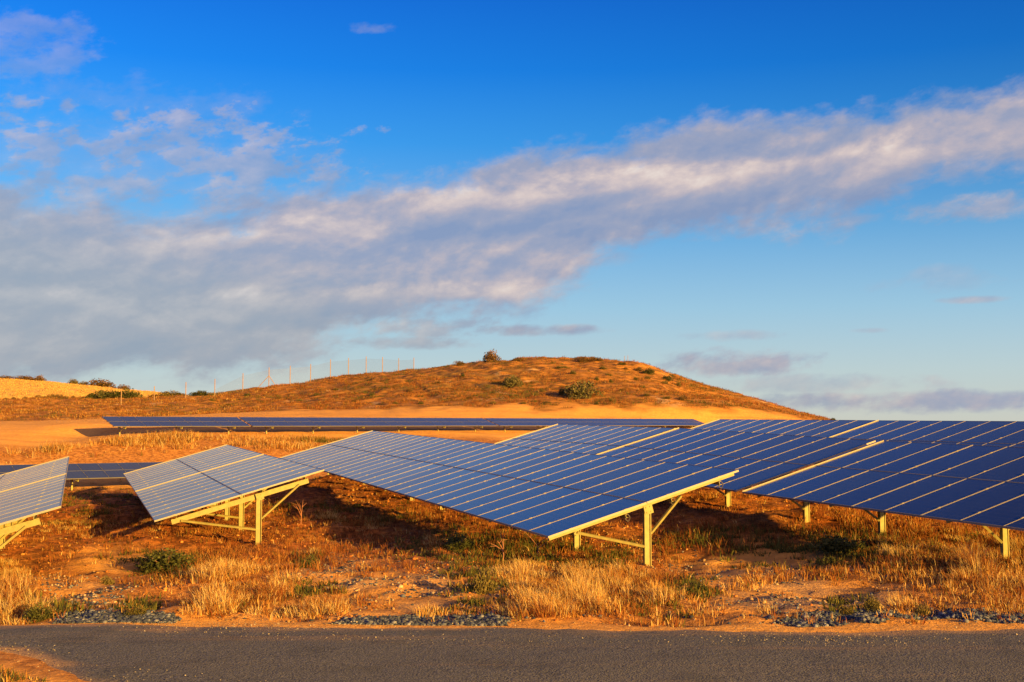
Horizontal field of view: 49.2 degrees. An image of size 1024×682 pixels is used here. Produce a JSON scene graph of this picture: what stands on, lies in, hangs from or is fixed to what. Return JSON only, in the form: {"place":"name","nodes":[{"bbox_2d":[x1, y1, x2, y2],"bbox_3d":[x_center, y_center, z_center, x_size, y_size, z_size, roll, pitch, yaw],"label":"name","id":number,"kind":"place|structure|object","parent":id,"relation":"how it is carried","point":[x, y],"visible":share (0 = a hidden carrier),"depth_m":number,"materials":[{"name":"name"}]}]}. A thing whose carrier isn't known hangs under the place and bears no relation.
{"place":"outdoors","nodes":[
{"label":"outdoors","id":0,"kind":"place"},
{"bbox_2d":[1,427,346,463],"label":"bank grass","id":1,"kind":"structure","parent":0,"point":[167,437],"depth_m":67.17,"materials":[{"name":"yellow plant"}]},
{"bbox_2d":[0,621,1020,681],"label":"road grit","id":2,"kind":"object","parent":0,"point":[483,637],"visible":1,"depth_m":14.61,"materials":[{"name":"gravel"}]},
{"bbox_2d":[0,356,1023,681],"bbox_3d":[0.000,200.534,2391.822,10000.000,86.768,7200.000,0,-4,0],"label":"ground","id":3,"kind":"structure","parent":0,"point":[20,430],"depth_m":30.01,"materials":[{"name":"brown soil"}]},
{"bbox_2d":[13,375,33,379],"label":"shrub","id":4,"kind":"object","parent":3,"relation":"on","point":[22,377],"visible":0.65,"depth_m":270.15,"materials":[{"name":"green plant"}]},
{"bbox_2d":[0,661,51,681],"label":"verge grass","id":5,"kind":"structure","parent":3,"relation":"on","point":[12,676],"depth_m":12.24,"materials":[{"name":"beige plant"}]},
{"bbox_2d":[0,473,66,548],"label":"solar table","id":6,"kind":"object","parent":3,"relation":"on","point":[21,503],"visible":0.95,"depth_m":24.09,"materials":[{"name":"blue glass"}]},
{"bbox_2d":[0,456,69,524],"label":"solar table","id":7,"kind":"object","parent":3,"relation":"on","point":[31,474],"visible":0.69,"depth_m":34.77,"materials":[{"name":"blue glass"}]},
{"bbox_2d":[34,374,46,380],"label":"shrub","id":8,"kind":"object","parent":3,"relation":"on","point":[38,378],"visible":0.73,"depth_m":270.52,"materials":[{"name":"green plant"}]},
{"bbox_2d":[23,601,58,622],"bbox_3d":[-6.815,3.931,16.186,0.434,0.313,0.494,-3,-5,38],"label":"weed clump","id":9,"kind":"object","parent":3,"relation":"on","point":[32,614],"visible":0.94,"depth_m":16.14,"materials":[{"name":"green plant"}]},
{"bbox_2d":[67,379,78,383],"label":"shrub","id":10,"kind":"object","parent":3,"relation":"on","point":[74,381],"visible":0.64,"depth_m":270.30,"materials":[{"name":"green plant"}]},
{"bbox_2d":[0,462,161,489],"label":"solar table","id":11,"kind":"object","parent":3,"relation":"on","point":[77,471],"visible":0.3,"depth_m":54.45,"materials":[{"name":"blue glass"}]},
{"bbox_2d":[0,378,189,398],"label":"field stubble","id":12,"kind":"object","parent":3,"relation":"on","point":[45,387],"visible":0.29,"depth_m":244.58,"materials":[{"name":"yellow plant"}]},
{"bbox_2d":[82,378,116,387],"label":"shrub","id":13,"kind":"object","parent":3,"relation":"on","point":[102,383],"visible":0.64,"depth_m":269.38,"materials":[{"name":"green plant"}]},
{"bbox_2d":[89,390,118,398],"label":"shrub","id":14,"kind":"object","parent":3,"relation":"on","point":[108,394],"visible":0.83,"depth_m":150.13,"materials":[{"name":"green plant"}]},
{"bbox_2d":[99,575,114,584],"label":"weed clump","id":15,"kind":"object","parent":3,"relation":"on","point":[110,581],"visible":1,"depth_m":20.59,"materials":[{"name":"beige plant"}]},
{"bbox_2d":[117,384,129,388],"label":"shrub","id":16,"kind":"object","parent":3,"relation":"on","point":[123,387],"visible":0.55,"depth_m":270.34,"materials":[{"name":"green plant"}]},
{"bbox_2d":[115,388,142,398],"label":"shrub","id":17,"kind":"object","parent":3,"relation":"on","point":[128,394],"visible":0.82,"depth_m":150.36,"materials":[{"name":"green plant"}]},
{"bbox_2d":[133,548,195,573],"bbox_3d":[-7.350,4.652,23.606,1.294,0.516,1.566,1,-4,-14],"label":"weed clump","id":18,"kind":"object","parent":3,"relation":"on","point":[163,562],"visible":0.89,"depth_m":23.37,"materials":[{"name":"green plant"}]},
{"bbox_2d":[160,390,184,395],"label":"shrub","id":19,"kind":"object","parent":3,"relation":"on","point":[165,393],"visible":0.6,"depth_m":152.25,"materials":[{"name":"green plant"}]},
{"bbox_2d":[102,416,250,435],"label":"solar table","id":20,"kind":"object","parent":3,"relation":"on","point":[174,422],"visible":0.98,"depth_m":70.74,"materials":[{"name":"blue glass"}]},
{"bbox_2d":[124,444,261,490],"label":"solar table","id":21,"kind":"object","parent":3,"relation":"on","point":[163,472],"visible":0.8,"depth_m":41.58,"materials":[{"name":"blue glass"}]},
{"bbox_2d":[188,390,207,395],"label":"shrub","id":22,"kind":"object","parent":3,"relation":"on","point":[201,393],"visible":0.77,"depth_m":151.56,"materials":[{"name":"green plant"}]},
{"bbox_2d":[135,454,323,544],"bbox_3d":[-8.395,4.899,32.724,4.317,1.652,10.033,-15,2,-21],"label":"solar table","id":23,"kind":"object","parent":3,"relation":"on","point":[212,488],"visible":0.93,"depth_m":30.74,"materials":[{"name":"blue glass"}]},
{"bbox_2d":[121,356,413,404],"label":"wire fence","id":24,"kind":"object","parent":3,"relation":"on","point":[272,380],"visible":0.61,"depth_m":149.08,"materials":[{"name":"brown"}]},
{"bbox_2d":[290,501,303,523],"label":"bare twig","id":25,"kind":"object","parent":3,"relation":"on","point":[298,510],"visible":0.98,"depth_m":31.92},
{"bbox_2d":[298,555,318,566],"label":"weed clump","id":26,"kind":"object","parent":3,"relation":"on","point":[309,561],"visible":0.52,"depth_m":23.20,"materials":[{"name":"green plant"}]},
{"bbox_2d":[238,417,497,433],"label":"solar table","id":27,"kind":"object","parent":3,"relation":"on","point":[312,422],"visible":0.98,"depth_m":79.62,"materials":[{"name":"blue glass"}]},
{"bbox_2d":[0,355,831,420],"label":"hill scrub","id":28,"kind":"object","parent":3,"relation":"on","point":[360,404],"visible":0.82,"depth_m":125.63,"materials":[{"name":"brown plant"}]},
{"bbox_2d":[440,531,476,552],"bbox_3d":[-1.249,4.534,25.209,0.912,0.456,1.037,2,-5,-30],"label":"weed clump","id":29,"kind":"object","parent":3,"relation":"on","point":[463,541],"visible":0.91,"depth_m":25.06,"materials":[{"name":"green plant"}]},
{"bbox_2d":[453,361,465,364],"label":"shrub","id":30,"kind":"object","parent":3,"relation":"on","point":[460,363],"visible":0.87,"depth_m":149.74,"materials":[{"name":"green plant"}]},
{"bbox_2d":[471,565,498,594],"bbox_3d":[-0.451,3.949,18.362,0.434,0.530,0.427,1,-4,-17],"label":"weed clump","id":31,"kind":"object","parent":3,"relation":"on","point":[484,583],"visible":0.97,"depth_m":18.26,"materials":[{"name":"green plant"}]},
{"bbox_2d":[483,349,501,362],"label":"shrub","id":32,"kind":"object","parent":3,"relation":"on","point":[489,356],"visible":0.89,"depth_m":148.73,"materials":[{"name":"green plant"}]},
{"bbox_2d":[0,485,988,621],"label":"green ground weeds","id":33,"kind":"object","parent":3,"relation":"on","point":[156,605],"visible":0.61,"depth_m":22.64,"materials":[{"name":"green plant"}]},
{"bbox_2d":[490,533,506,561],"bbox_3d":[-0.259,4.301,23.152,0.384,0.736,0.168,1,-4,-16],"label":"bare twig","id":34,"kind":"object","parent":3,"relation":"on","point":[502,549],"visible":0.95,"depth_m":23.14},
{"bbox_2d":[31,542,968,625],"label":"scattered stones","id":35,"kind":"object","parent":3,"relation":"on","point":[94,595],"visible":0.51,"depth_m":19.11,"materials":[{"name":"grey stone"}]},
{"bbox_2d":[280,430,738,565],"bbox_3d":[-2.592,4.651,35.694,4.317,1.693,30.054,-15,3,-21],"label":"solar table","id":36,"kind":"object","parent":3,"relation":"on","point":[550,494],"visible":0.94,"depth_m":27.35,"materials":[{"name":"blue glass"}]},
{"bbox_2d":[500,375,522,386],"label":"shrub","id":37,"kind":"object","parent":3,"relation":"on","point":[510,381],"visible":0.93,"depth_m":124.91,"materials":[{"name":"green plant"}]},
{"bbox_2d":[0,464,1023,626],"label":"short dry grass","id":38,"kind":"structure","parent":3,"relation":"on","point":[905,568],"depth_m":24.00,"materials":[{"name":"brown plant"}]},
{"bbox_2d":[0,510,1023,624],"bbox_3d":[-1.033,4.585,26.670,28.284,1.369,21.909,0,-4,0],"label":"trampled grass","id":39,"kind":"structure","parent":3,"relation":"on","point":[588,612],"depth_m":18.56,"materials":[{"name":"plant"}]},
{"bbox_2d":[0,476,1023,626],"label":"earth clods","id":40,"kind":"object","parent":3,"relation":"on","point":[415,558],"visible":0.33,"depth_m":23.95,"materials":[{"name":"soil"}]},
{"bbox_2d":[510,357,525,361],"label":"shrub","id":41,"kind":"object","parent":3,"relation":"on","point":[517,359],"visible":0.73,"depth_m":149.68,"materials":[{"name":"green plant"}]},
{"bbox_2d":[526,533,550,552],"bbox_3d":[0.567,4.353,23.750,0.657,0.629,0.262,0,-4,4],"label":"bare twig","id":42,"kind":"object","parent":3,"relation":"on","point":[538,543],"visible":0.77,"depth_m":23.73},
{"bbox_2d":[558,388,565,394],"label":"shrub","id":43,"kind":"object","parent":3,"relation":"on","point":[561,391],"visible":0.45,"depth_m":114.65,"materials":[{"name":"green plant"}]},
{"bbox_2d":[577,357,588,361],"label":"shrub","id":44,"kind":"object","parent":3,"relation":"on","point":[583,359],"visible":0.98,"depth_m":149.77,"materials":[{"name":"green plant"}]},
{"bbox_2d":[563,381,603,398],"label":"shrub","id":45,"kind":"object","parent":3,"relation":"on","point":[582,391],"visible":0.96,"depth_m":112.47,"materials":[{"name":"green plant"}]},
{"bbox_2d":[494,424,674,453],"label":"solar table","id":46,"kind":"object","parent":3,"relation":"on","point":[592,439],"visible":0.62,"depth_m":41.28,"materials":[{"name":"blue glass"}]},
{"bbox_2d":[484,418,704,431],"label":"solar table","id":47,"kind":"object","parent":3,"relation":"on","point":[511,422],"visible":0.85,"depth_m":94.43,"materials":[{"name":"blue glass"}]},
{"bbox_2d":[589,356,602,360],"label":"shrub","id":48,"kind":"object","parent":3,"relation":"on","point":[595,359],"visible":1,"depth_m":149.77,"materials":[{"name":"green plant"}]},
{"bbox_2d":[642,367,654,374],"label":"shrub","id":49,"kind":"object","parent":3,"relation":"on","point":[650,371],"visible":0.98,"depth_m":141.30,"materials":[{"name":"green plant"}]},
{"bbox_2d":[663,375,672,380],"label":"shrub","id":50,"kind":"object","parent":3,"relation":"on","point":[668,378],"visible":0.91,"depth_m":138.29,"materials":[{"name":"green plant"}]},
{"bbox_2d":[677,394,687,399],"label":"shrub","id":51,"kind":"object","parent":3,"relation":"on","point":[682,398],"visible":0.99,"depth_m":110.74,"materials":[{"name":"green plant"}]},
{"bbox_2d":[687,581,710,591],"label":"weed clump","id":52,"kind":"object","parent":3,"relation":"on","point":[700,584],"visible":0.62,"depth_m":18.70,"materials":[{"name":"green plant"}]},
{"bbox_2d":[596,427,875,506],"bbox_3d":[5.680,3.890,32.386,4.317,1.324,10.054,-15,3,-21],"label":"solar table","id":53,"kind":"object","parent":3,"relation":"on","point":[754,458],"visible":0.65,"depth_m":31.07,"materials":[{"name":"blue glass"}]},
{"bbox_2d":[689,419,875,436],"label":"solar table","id":54,"kind":"object","parent":3,"relation":"on","point":[822,428],"visible":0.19,"depth_m":41.27,"materials":[{"name":"blue glass"}]},
{"bbox_2d":[813,534,869,553],"bbox_3d":[6.610,4.053,22.256,1.058,0.354,1.168,-3,-5,34],"label":"weed clump","id":55,"kind":"object","parent":3,"relation":"on","point":[827,542],"visible":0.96,"depth_m":22.10,"materials":[{"name":"green plant"}]},
{"bbox_2d":[839,605,853,614],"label":"weed clump","id":56,"kind":"object","parent":3,"relation":"on","point":[846,608],"visible":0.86,"depth_m":16.41,"materials":[{"name":"green plant"}]},
{"bbox_2d":[859,593,882,611],"bbox_3d":[5.339,3.900,16.598,0.309,0.304,0.379,-3,-5,35],"label":"weed clump","id":57,"kind":"object","parent":3,"relation":"on","point":[869,604],"visible":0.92,"depth_m":16.54,"materials":[{"name":"green plant"}]},
{"bbox_2d":[742,440,1023,558],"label":"solar table","id":58,"kind":"object","parent":3,"relation":"on","point":[983,485],"visible":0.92,"depth_m":23.55,"materials":[{"name":"blue glass"}]},
{"bbox_2d":[824,420,1023,460],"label":"solar table","id":59,"kind":"object","parent":3,"relation":"on","point":[1000,433],"visible":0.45,"depth_m":33.53,"materials":[{"name":"blue glass"}]},
{"bbox_2d":[0,623,1023,681],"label":"road","id":60,"kind":"structure","parent":0,"point":[232,655],"depth_m":13.38,"materials":[{"name":"grey asphalt"}]},
{"bbox_2d":[0,509,1023,624],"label":"tall dry grass","id":61,"kind":"structure","parent":0,"point":[572,593],"depth_m":18.49,"materials":[{"name":"yellow plant"}]},
{"bbox_2d":[0,0,1023,420],"label":"sky","id":62,"kind":"structure","parent":0,"point":[816,207],"materials":[{"name":"blue"}]},
{"bbox_2d":[52,607,1023,627],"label":"road edge gravel","id":63,"kind":"structure","parent":0,"point":[149,616],"depth_m":15.90,"materials":[{"name":"grey gravel"}]},
{"bbox_2d":[122,606,147,615],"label":"weed clump","id":64,"kind":"object","parent":63,"relation":"on","point":[136,610],"visible":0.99,"depth_m":15.93,"materials":[{"name":"green plant"}]},
{"bbox_2d":[912,602,930,615],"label":"weed clump","id":65,"kind":"object","parent":63,"relation":"on","point":[924,609],"visible":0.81,"depth_m":16.52,"materials":[{"name":"green plant"}]}
]}

